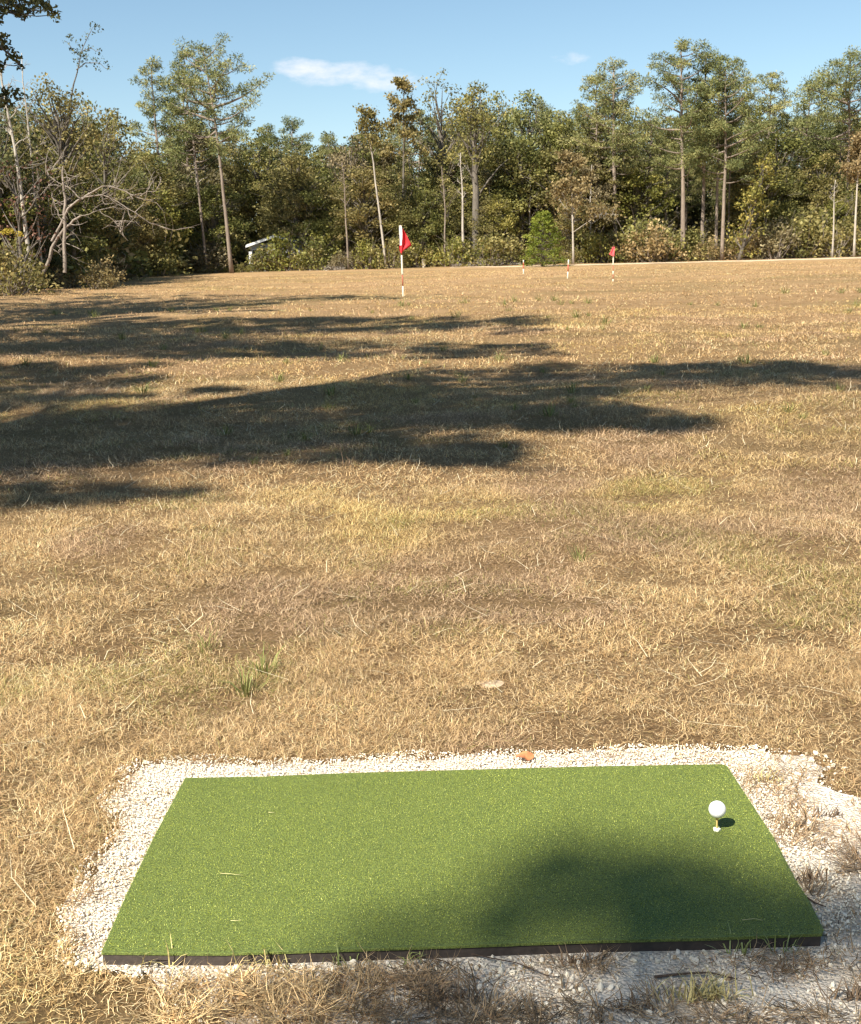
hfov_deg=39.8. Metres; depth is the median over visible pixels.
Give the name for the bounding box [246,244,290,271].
shrub
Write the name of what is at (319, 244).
shrub
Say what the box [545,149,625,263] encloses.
rust leaf tree
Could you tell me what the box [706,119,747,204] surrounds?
pine tree
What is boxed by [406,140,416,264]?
bare tree
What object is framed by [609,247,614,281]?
golf flag
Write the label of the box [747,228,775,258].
shrub
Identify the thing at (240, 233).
shrub
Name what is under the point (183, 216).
broadleaf tree
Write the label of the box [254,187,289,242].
broadleaf tree
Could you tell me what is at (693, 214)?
broadleaf tree
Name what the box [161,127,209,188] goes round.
broadleaf tree
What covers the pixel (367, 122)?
pine tree
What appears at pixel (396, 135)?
pine tree
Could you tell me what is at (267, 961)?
grass wisp
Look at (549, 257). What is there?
shrub
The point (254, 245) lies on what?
house
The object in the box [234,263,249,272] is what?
shrub
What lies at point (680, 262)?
path
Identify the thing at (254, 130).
broadleaf tree
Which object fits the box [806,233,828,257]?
shrub
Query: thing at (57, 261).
broadleaf tree
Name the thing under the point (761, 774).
grass wisp
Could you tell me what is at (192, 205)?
broadleaf tree
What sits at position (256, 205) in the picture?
broadleaf tree
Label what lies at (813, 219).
shrub
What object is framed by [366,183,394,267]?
broadleaf tree
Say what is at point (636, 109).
broadleaf tree
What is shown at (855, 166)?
rust leaf tree
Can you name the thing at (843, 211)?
broadleaf tree
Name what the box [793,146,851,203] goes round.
broadleaf tree
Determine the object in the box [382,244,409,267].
shrub
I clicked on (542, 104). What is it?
pine tree
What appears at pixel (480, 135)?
pine tree
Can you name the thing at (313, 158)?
broadleaf tree
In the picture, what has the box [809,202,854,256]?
shrub
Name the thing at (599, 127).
broadleaf tree
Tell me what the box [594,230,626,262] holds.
shrub
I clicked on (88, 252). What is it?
broadleaf tree
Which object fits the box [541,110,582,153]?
pine tree
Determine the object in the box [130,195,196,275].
shrub
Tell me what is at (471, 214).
broadleaf tree
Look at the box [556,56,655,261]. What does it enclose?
pine tree
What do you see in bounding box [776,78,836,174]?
pine tree
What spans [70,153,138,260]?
broadleaf tree
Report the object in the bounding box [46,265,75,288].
shrub
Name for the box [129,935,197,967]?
grass wisp
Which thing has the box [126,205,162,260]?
broadleaf tree
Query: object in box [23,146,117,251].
broadleaf tree
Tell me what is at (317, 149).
broadleaf tree
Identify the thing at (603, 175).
broadleaf tree
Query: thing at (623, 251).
shrub
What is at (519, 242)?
shrub
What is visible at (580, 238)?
shrub
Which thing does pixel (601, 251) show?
shrub
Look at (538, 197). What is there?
broadleaf tree
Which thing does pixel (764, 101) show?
pine tree
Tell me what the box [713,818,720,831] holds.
golf tee
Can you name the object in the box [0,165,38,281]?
broadleaf tree
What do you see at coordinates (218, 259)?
shrub
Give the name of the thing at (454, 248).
shrub
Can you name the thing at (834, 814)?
grass wisp
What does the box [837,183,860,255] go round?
broadleaf tree
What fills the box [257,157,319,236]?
broadleaf tree
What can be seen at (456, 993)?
grass wisp
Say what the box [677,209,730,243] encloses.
shrub
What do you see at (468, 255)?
shrub
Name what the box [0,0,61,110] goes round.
shade tree
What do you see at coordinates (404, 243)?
golf flag
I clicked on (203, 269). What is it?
shrub
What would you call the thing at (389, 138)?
broadleaf tree
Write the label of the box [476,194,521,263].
broadleaf tree
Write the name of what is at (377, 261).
shrub
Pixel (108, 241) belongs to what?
shrub
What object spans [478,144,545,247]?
broadleaf tree
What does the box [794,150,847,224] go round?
broadleaf tree
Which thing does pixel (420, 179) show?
broadleaf tree
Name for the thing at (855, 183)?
broadleaf tree
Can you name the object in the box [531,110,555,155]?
pine tree
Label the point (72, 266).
shrub
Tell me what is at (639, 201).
broadleaf tree
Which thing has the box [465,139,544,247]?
broadleaf tree
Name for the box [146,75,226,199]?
pine tree
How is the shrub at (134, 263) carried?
on the ground at (596, 349)
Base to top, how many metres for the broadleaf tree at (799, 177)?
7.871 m
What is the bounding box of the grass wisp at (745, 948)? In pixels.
[710,917,756,955]
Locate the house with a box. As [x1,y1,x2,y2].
[246,235,304,271]
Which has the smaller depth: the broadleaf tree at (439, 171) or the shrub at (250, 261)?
the shrub at (250, 261)
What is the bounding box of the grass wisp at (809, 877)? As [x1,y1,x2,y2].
[795,859,830,883]
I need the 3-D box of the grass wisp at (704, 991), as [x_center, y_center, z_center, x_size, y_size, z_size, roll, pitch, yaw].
[0.529,0.921,2.333,0.217,0.075,0.120,-1,12,0]
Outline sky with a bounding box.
[0,0,860,202]
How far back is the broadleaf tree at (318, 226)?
103.62 m
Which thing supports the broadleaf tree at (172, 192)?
on the ground at (596, 349)
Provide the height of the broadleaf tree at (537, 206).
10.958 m
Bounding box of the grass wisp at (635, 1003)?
[602,983,656,1014]
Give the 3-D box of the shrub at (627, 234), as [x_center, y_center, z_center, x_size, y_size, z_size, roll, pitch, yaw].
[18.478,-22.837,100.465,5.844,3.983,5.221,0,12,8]
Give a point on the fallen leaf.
(527, 755)
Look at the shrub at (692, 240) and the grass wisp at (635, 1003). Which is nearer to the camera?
the grass wisp at (635, 1003)
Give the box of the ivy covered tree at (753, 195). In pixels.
[723,147,784,259]
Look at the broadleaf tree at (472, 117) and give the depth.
101.19 m
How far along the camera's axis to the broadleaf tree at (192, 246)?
103.36 m
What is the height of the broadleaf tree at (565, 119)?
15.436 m
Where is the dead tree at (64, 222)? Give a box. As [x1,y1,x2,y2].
[25,140,198,279]
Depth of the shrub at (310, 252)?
100.01 m
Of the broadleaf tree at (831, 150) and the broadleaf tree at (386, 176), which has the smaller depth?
the broadleaf tree at (386, 176)
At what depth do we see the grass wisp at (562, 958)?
2.47 m
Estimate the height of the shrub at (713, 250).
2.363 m
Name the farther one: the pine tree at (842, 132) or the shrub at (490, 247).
the pine tree at (842, 132)
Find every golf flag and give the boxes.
[399,225,410,296]
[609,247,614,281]
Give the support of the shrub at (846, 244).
on the ground at (596, 349)
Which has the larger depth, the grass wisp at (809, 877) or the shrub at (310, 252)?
the shrub at (310, 252)
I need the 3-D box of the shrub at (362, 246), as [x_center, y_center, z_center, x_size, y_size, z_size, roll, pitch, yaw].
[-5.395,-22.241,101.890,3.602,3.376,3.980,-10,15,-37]
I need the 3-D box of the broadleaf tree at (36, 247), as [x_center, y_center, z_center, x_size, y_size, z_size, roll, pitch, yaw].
[-19.986,-13.260,58.920,3.036,4.598,2.667,-3,12,-10]
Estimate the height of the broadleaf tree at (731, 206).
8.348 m
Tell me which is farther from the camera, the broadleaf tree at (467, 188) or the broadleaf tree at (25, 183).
the broadleaf tree at (467, 188)
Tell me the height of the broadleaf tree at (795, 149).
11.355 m
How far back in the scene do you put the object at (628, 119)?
116.33 m
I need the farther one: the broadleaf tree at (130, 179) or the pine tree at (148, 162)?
the pine tree at (148, 162)
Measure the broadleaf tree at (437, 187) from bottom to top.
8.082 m
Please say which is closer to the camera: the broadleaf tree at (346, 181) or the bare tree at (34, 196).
the bare tree at (34, 196)
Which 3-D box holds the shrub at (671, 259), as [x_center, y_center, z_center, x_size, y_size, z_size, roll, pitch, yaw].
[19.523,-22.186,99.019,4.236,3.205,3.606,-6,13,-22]
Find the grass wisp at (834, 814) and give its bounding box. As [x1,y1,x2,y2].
[789,797,842,818]
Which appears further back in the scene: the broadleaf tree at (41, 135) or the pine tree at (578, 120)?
the pine tree at (578, 120)
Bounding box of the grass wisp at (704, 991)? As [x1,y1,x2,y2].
[644,963,757,1004]
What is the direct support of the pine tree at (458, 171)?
on the ground at (596, 349)
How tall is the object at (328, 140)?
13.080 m
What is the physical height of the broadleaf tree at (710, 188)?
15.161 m
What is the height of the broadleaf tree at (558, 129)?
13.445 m
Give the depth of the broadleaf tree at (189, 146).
107.03 m
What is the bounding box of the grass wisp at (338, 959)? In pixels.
[322,943,373,968]
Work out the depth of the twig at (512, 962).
2.46 m
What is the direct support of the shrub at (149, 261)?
on the ground at (596, 349)
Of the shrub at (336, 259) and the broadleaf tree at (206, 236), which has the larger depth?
the broadleaf tree at (206, 236)
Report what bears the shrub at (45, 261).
on the ground at (596, 349)
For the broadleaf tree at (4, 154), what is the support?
on the ground at (596, 349)
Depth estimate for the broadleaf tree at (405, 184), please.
106.12 m
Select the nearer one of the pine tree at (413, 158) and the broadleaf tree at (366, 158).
the broadleaf tree at (366, 158)
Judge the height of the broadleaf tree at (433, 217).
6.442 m
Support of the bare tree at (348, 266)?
on the ground at (596, 349)
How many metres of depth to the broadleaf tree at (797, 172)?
106.89 m
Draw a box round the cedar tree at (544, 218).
[520,210,572,266]
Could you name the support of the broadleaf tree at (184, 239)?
on the ground at (596, 349)
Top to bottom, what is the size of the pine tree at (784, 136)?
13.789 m
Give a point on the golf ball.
(717, 809)
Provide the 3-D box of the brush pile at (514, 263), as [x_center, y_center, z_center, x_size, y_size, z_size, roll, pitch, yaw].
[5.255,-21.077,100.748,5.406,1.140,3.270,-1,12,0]
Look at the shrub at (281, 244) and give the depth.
100.90 m
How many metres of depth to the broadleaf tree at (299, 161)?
105.27 m
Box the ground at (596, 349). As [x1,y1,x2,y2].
[0,255,860,1023]
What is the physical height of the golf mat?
0.036 m
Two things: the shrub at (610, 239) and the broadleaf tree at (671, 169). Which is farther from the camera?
the broadleaf tree at (671, 169)
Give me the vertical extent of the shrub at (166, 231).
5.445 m
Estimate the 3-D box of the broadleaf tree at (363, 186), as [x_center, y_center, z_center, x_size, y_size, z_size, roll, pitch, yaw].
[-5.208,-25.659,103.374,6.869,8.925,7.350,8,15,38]
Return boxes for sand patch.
[477,680,503,687]
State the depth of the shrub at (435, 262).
103.33 m
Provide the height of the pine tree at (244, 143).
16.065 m
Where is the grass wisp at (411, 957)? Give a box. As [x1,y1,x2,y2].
[387,950,426,966]
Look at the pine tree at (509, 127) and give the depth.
114.18 m
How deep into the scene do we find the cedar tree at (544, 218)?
91.34 m
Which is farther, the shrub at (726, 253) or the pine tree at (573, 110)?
the pine tree at (573, 110)
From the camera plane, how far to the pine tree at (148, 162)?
107.21 m
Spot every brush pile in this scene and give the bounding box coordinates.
[309,263,345,270]
[465,257,521,265]
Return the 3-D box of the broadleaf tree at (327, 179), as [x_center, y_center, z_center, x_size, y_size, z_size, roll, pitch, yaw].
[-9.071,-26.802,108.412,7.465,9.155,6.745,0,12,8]
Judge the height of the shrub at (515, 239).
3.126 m
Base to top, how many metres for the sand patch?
0.022 m
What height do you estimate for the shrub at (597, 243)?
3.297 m
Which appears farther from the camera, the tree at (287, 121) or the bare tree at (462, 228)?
the tree at (287, 121)
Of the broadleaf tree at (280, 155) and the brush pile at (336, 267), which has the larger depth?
the broadleaf tree at (280, 155)
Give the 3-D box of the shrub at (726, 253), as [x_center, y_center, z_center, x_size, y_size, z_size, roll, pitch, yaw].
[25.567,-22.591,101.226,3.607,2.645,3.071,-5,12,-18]
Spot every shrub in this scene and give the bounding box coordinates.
[0,228,24,291]
[0,228,51,292]
[0,242,63,295]
[10,251,56,274]
[32,230,100,289]
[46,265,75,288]
[51,255,82,287]
[67,255,94,286]
[68,234,115,285]
[77,260,118,289]
[80,236,119,285]
[82,254,128,287]
[88,224,133,280]
[102,232,151,280]
[102,237,147,280]
[122,225,180,277]
[123,228,146,278]
[125,248,160,276]
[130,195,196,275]
[144,238,193,275]
[173,244,196,272]
[179,244,203,272]
[182,238,240,272]
[194,259,214,272]
[209,234,250,270]
[210,220,261,271]
[215,263,227,272]
[221,235,250,270]
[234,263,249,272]
[241,228,266,267]
[243,245,282,271]
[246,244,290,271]
[246,262,255,271]
[256,244,295,271]
[257,225,315,271]
[278,227,340,270]
[290,242,326,270]
[293,232,343,270]
[312,238,346,264]
[327,250,349,269]
[344,245,367,269]
[351,234,389,268]
[367,233,419,268]
[369,246,386,268]
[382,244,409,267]
[403,239,433,267]
[407,240,450,266]
[412,237,447,265]
[427,232,472,266]
[437,233,479,266]
[457,229,527,265]
[459,233,499,265]
[485,234,537,265]
[501,220,539,263]
[525,236,567,263]
[545,248,555,263]
[554,225,606,262]
[558,247,582,263]
[564,229,622,261]
[579,230,620,262]
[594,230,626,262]
[604,207,678,262]
[606,211,689,256]
[607,234,642,262]
[614,222,681,262]
[615,218,676,262]
[631,205,730,246]
[631,220,682,261]
[638,226,688,261]
[663,242,690,261]
[670,224,710,260]
[673,229,724,260]
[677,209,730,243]
[690,221,747,259]
[690,235,723,260]
[698,212,746,254]
[712,231,752,259]
[719,225,766,259]
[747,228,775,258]
[749,211,813,258]
[749,221,803,259]
[758,203,850,257]
[759,211,822,258]
[766,222,832,257]
[801,216,860,257]
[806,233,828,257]
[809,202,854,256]
[825,226,859,256]
[850,219,860,254]
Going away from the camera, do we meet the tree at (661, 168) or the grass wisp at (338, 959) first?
the grass wisp at (338, 959)
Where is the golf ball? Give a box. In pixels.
[709,801,725,817]
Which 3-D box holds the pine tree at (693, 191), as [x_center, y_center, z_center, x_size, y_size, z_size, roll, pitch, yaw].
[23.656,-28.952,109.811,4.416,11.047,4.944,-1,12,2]
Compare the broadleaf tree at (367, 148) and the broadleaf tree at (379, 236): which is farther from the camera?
the broadleaf tree at (367, 148)
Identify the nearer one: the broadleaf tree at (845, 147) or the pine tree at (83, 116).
the pine tree at (83, 116)
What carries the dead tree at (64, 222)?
on the ground at (596, 349)
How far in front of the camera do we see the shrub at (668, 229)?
100.83 m
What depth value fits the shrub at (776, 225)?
99.84 m
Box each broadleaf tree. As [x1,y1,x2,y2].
[0,111,52,259]
[0,140,55,251]
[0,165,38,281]
[2,112,88,186]
[4,21,125,286]
[5,157,61,228]
[6,105,98,188]
[9,198,56,277]
[17,148,107,265]
[22,126,114,206]
[22,157,66,289]
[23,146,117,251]
[25,189,55,243]
[33,220,62,280]
[45,222,80,287]
[48,99,134,205]
[56,163,124,265]
[60,215,102,277]
[69,108,141,274]
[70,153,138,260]
[71,113,119,169]
[86,231,103,268]
[91,105,142,166]
[94,157,151,275]
[95,141,171,231]
[97,179,127,264]
[117,165,142,271]
[121,152,187,239]
[122,141,167,172]
[124,183,163,276]
[125,169,165,258]
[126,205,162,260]
[137,151,192,258]
[142,183,192,274]
[146,170,197,242]
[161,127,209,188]
[163,183,197,269]
[165,212,184,274]
[171,139,236,218]
[172,210,195,259]
[175,217,201,273]
[177,185,233,272]
[183,183,256,272]
[183,187,218,272]
[194,220,220,260]
[200,129,267,239]
[215,130,259,222]
[225,136,281,241]
[245,168,306,242]
[247,136,314,238]
[250,125,278,230]
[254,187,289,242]
[255,149,340,255]
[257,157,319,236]
[264,164,324,240]
[276,191,315,248]
[279,122,310,158]
[281,189,338,269]
[291,152,337,192]
[303,167,354,249]
[306,130,346,187]
[315,212,345,261]
[324,133,400,265]
[325,130,371,183]
[326,166,372,263]
[328,164,410,268]
[328,183,373,268]
[339,197,378,267]
[346,130,384,166]
[365,186,419,263]
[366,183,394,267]
[367,198,390,262]
[368,165,407,200]
[371,127,420,184]
[383,176,426,267]
[391,167,442,264]
[393,170,422,240]
[394,68,483,196]
[405,188,450,266]
[409,146,470,238]
[415,192,461,266]
[417,174,471,236]
[421,175,471,265]
[422,118,469,210]
[436,79,522,257]
[442,108,468,158]
[446,128,471,238]
[451,144,518,244]
[459,193,505,243]
[464,197,504,263]
[465,90,520,175]
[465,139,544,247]
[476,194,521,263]
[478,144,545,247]
[479,137,562,263]
[504,88,554,262]
[506,142,598,263]
[524,108,589,261]
[525,145,551,246]
[544,186,596,260]
[547,109,582,165]
[550,194,592,262]
[560,197,597,261]
[568,113,625,215]
[572,136,627,260]
[588,167,630,242]
[600,143,657,232]
[605,161,679,242]
[615,105,649,214]
[615,117,662,215]
[638,120,670,215]
[641,117,720,232]
[656,100,734,227]
[660,110,696,213]
[712,174,761,239]
[714,107,788,197]
[719,141,786,258]
[720,162,759,245]
[731,174,799,256]
[748,129,814,200]
[762,167,816,225]
[784,169,817,221]
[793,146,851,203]
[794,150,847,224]
[799,174,847,219]
[800,125,846,169]
[815,198,859,251]
[822,196,860,254]
[832,112,860,191]
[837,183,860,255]
[841,176,860,231]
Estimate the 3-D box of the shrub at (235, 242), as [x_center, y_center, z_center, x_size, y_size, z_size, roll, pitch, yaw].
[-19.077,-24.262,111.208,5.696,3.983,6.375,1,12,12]
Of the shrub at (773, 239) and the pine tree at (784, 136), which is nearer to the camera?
the shrub at (773, 239)
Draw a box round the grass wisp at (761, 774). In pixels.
[741,765,794,782]
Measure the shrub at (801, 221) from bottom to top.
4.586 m
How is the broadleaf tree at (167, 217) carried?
on the ground at (596, 349)
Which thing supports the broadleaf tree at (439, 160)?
on the ground at (596, 349)
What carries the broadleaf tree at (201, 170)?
on the ground at (596, 349)
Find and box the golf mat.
[101,763,824,965]
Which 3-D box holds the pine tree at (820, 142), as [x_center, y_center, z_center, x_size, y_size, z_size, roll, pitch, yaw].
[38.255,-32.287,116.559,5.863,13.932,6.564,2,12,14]
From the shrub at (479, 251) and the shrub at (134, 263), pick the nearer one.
the shrub at (134, 263)
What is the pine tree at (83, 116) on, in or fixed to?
on the ground at (596, 349)
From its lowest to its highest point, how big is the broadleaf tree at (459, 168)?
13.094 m
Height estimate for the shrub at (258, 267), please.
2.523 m
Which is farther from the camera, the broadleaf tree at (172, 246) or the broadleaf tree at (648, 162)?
the broadleaf tree at (648, 162)
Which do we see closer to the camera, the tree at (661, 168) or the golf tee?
the golf tee
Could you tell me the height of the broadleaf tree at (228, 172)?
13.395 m
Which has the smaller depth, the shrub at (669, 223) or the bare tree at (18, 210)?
the bare tree at (18, 210)
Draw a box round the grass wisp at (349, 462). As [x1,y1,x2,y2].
[336,448,361,464]
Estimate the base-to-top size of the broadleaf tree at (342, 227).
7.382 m
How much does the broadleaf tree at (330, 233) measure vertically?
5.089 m
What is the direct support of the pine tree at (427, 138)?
on the ground at (596, 349)
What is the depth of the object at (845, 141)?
107.13 m
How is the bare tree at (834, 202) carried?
on the ground at (596, 349)
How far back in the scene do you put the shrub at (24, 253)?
53.42 m
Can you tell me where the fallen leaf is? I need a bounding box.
[516,751,533,760]
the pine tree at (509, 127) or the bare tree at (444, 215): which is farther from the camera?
the pine tree at (509, 127)
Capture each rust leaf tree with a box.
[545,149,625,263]
[836,129,860,256]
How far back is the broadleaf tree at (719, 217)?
108.13 m
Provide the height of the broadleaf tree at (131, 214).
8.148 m
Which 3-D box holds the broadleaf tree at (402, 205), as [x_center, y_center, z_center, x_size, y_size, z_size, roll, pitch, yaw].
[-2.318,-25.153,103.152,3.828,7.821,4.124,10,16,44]
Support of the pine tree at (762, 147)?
on the ground at (596, 349)
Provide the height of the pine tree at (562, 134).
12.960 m
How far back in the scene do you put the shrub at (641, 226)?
100.78 m
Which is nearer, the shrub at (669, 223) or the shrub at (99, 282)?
the shrub at (99, 282)
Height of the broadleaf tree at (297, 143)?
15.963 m
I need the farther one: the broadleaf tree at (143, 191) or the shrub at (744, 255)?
the shrub at (744, 255)
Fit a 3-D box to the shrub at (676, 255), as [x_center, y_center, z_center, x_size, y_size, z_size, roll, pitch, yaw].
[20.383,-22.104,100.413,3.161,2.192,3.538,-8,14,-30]
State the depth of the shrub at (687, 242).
100.68 m
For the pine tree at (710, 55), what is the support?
on the ground at (596, 349)
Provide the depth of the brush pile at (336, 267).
100.39 m
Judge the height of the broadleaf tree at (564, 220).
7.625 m
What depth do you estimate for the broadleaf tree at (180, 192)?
104.07 m
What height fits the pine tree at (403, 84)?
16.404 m
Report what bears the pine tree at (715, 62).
on the ground at (596, 349)
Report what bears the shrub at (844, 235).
on the ground at (596, 349)
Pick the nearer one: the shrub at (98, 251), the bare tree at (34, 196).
the bare tree at (34, 196)
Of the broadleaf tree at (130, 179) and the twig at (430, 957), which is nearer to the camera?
the twig at (430, 957)
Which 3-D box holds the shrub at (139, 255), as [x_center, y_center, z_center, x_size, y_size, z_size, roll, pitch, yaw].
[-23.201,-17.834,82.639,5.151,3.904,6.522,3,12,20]
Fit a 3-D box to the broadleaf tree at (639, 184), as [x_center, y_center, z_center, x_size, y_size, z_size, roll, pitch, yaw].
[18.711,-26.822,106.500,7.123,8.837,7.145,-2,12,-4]
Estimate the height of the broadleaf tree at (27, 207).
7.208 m
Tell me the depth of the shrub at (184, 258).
101.95 m
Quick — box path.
[450,257,860,267]
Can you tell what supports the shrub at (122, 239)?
on the ground at (596, 349)
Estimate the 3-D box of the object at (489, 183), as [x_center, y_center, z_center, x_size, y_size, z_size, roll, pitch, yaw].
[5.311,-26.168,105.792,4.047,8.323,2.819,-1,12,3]
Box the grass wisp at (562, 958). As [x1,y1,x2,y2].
[547,940,619,968]
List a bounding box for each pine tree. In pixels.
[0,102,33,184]
[72,112,102,180]
[124,55,194,184]
[133,150,167,181]
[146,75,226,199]
[148,49,235,272]
[160,32,275,272]
[217,124,261,169]
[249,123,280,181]
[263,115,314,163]
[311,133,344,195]
[352,103,389,268]
[377,75,430,264]
[382,121,420,179]
[382,125,411,192]
[389,161,408,181]
[390,110,443,180]
[397,109,437,180]
[414,118,449,172]
[432,150,470,214]
[459,101,494,198]
[485,114,527,146]
[506,107,523,136]
[515,98,553,149]
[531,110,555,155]
[534,121,576,170]
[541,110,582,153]
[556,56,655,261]
[566,73,632,261]
[569,108,584,133]
[592,94,618,163]
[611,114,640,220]
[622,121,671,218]
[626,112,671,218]
[635,36,726,260]
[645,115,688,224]
[663,138,709,231]
[668,46,744,259]
[676,56,775,259]
[680,54,757,259]
[701,73,773,258]
[705,143,742,210]
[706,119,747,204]
[708,153,746,220]
[720,102,748,170]
[741,70,798,163]
[757,100,791,163]
[764,113,810,169]
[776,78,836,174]
[780,116,836,182]
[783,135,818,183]
[788,45,860,202]
[794,110,850,178]
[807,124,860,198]
[822,113,842,157]
[832,113,860,172]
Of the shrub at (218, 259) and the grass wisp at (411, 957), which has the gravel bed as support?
the grass wisp at (411, 957)
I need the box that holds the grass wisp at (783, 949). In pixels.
[761,927,807,953]
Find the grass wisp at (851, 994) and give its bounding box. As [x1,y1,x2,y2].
[816,971,860,1001]
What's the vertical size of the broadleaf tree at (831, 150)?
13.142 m
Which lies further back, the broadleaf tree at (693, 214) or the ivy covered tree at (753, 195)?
the broadleaf tree at (693, 214)
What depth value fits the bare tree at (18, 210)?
52.40 m
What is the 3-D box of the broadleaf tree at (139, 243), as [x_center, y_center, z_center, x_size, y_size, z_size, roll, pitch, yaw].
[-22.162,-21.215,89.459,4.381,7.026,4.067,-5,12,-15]
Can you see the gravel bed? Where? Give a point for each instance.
(653, 965)
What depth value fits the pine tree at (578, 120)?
104.38 m
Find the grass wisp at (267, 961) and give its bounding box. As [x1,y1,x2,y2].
[226,940,290,975]
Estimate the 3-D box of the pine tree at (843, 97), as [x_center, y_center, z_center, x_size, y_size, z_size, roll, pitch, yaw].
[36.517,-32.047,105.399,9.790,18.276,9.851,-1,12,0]
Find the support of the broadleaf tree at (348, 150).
on the ground at (596, 349)
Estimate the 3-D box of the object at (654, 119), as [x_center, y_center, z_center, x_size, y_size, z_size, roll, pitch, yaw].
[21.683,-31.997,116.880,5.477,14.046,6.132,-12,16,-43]
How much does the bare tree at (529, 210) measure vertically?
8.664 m
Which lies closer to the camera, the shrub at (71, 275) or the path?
the shrub at (71, 275)
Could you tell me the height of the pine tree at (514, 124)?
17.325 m
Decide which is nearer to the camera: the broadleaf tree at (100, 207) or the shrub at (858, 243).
the broadleaf tree at (100, 207)
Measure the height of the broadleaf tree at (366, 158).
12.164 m
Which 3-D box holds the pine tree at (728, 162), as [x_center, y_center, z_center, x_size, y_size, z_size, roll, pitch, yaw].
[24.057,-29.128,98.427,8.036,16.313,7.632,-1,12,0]
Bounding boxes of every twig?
[410,955,454,966]
[472,953,564,977]
[654,971,736,979]
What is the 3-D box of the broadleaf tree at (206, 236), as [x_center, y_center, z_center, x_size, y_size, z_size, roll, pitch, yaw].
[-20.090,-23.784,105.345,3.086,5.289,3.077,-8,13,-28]
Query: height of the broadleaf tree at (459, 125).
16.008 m
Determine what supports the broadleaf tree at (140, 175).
on the ground at (596, 349)
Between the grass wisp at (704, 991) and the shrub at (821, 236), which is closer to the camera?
the grass wisp at (704, 991)
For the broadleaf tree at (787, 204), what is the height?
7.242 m
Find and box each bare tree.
[0,31,35,289]
[0,160,58,293]
[5,53,47,289]
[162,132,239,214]
[338,164,349,269]
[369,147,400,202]
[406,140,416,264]
[438,166,451,266]
[457,153,465,265]
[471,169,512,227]
[519,173,544,261]
[559,163,620,247]
[829,180,841,257]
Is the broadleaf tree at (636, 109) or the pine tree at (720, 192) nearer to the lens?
the pine tree at (720, 192)
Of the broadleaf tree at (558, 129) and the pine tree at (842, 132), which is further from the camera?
the pine tree at (842, 132)
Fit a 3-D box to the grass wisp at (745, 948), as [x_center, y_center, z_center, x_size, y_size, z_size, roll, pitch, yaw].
[0.635,0.893,2.485,0.094,0.063,0.130,5,13,28]
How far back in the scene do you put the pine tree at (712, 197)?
110.22 m
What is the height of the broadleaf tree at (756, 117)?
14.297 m
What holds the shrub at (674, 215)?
on the ground at (596, 349)
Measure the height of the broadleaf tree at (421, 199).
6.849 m
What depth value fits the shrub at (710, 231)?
107.79 m
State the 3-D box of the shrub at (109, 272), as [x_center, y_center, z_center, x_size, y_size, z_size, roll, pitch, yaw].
[-16.289,-11.994,59.681,2.081,1.849,2.444,-12,16,-42]
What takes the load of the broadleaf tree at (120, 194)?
on the ground at (596, 349)
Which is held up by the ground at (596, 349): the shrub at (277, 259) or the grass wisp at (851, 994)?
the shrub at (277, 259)
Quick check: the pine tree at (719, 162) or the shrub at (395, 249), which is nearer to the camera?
the shrub at (395, 249)
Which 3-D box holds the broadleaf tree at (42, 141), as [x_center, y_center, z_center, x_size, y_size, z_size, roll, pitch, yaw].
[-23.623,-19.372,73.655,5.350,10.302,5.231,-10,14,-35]
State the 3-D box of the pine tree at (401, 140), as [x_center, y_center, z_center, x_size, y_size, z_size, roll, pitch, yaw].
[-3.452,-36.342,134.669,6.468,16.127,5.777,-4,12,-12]
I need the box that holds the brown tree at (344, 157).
[320,135,378,264]
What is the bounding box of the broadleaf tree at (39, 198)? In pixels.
[22,157,66,289]
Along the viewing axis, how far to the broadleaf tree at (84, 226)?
63.70 m
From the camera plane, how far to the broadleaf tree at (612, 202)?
106.63 m
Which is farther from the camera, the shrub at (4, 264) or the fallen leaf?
the shrub at (4, 264)
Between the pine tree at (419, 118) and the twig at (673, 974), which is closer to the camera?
the twig at (673, 974)
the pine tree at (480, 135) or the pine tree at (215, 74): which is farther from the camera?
the pine tree at (480, 135)
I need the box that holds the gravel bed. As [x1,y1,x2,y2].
[63,747,860,1023]
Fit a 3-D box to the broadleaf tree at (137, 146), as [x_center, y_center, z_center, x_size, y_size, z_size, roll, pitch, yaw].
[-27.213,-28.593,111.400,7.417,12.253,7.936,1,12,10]
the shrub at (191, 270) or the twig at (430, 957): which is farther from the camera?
the shrub at (191, 270)
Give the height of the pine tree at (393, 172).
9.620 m
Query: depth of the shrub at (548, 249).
106.34 m
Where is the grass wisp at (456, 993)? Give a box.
[426,969,500,1004]
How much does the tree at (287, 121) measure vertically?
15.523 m
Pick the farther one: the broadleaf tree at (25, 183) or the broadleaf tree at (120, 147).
the broadleaf tree at (120, 147)
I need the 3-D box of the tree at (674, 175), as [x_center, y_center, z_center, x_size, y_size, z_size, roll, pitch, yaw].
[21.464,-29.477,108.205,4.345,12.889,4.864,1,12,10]
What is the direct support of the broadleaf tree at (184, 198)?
on the ground at (596, 349)
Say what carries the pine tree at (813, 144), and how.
on the ground at (596, 349)

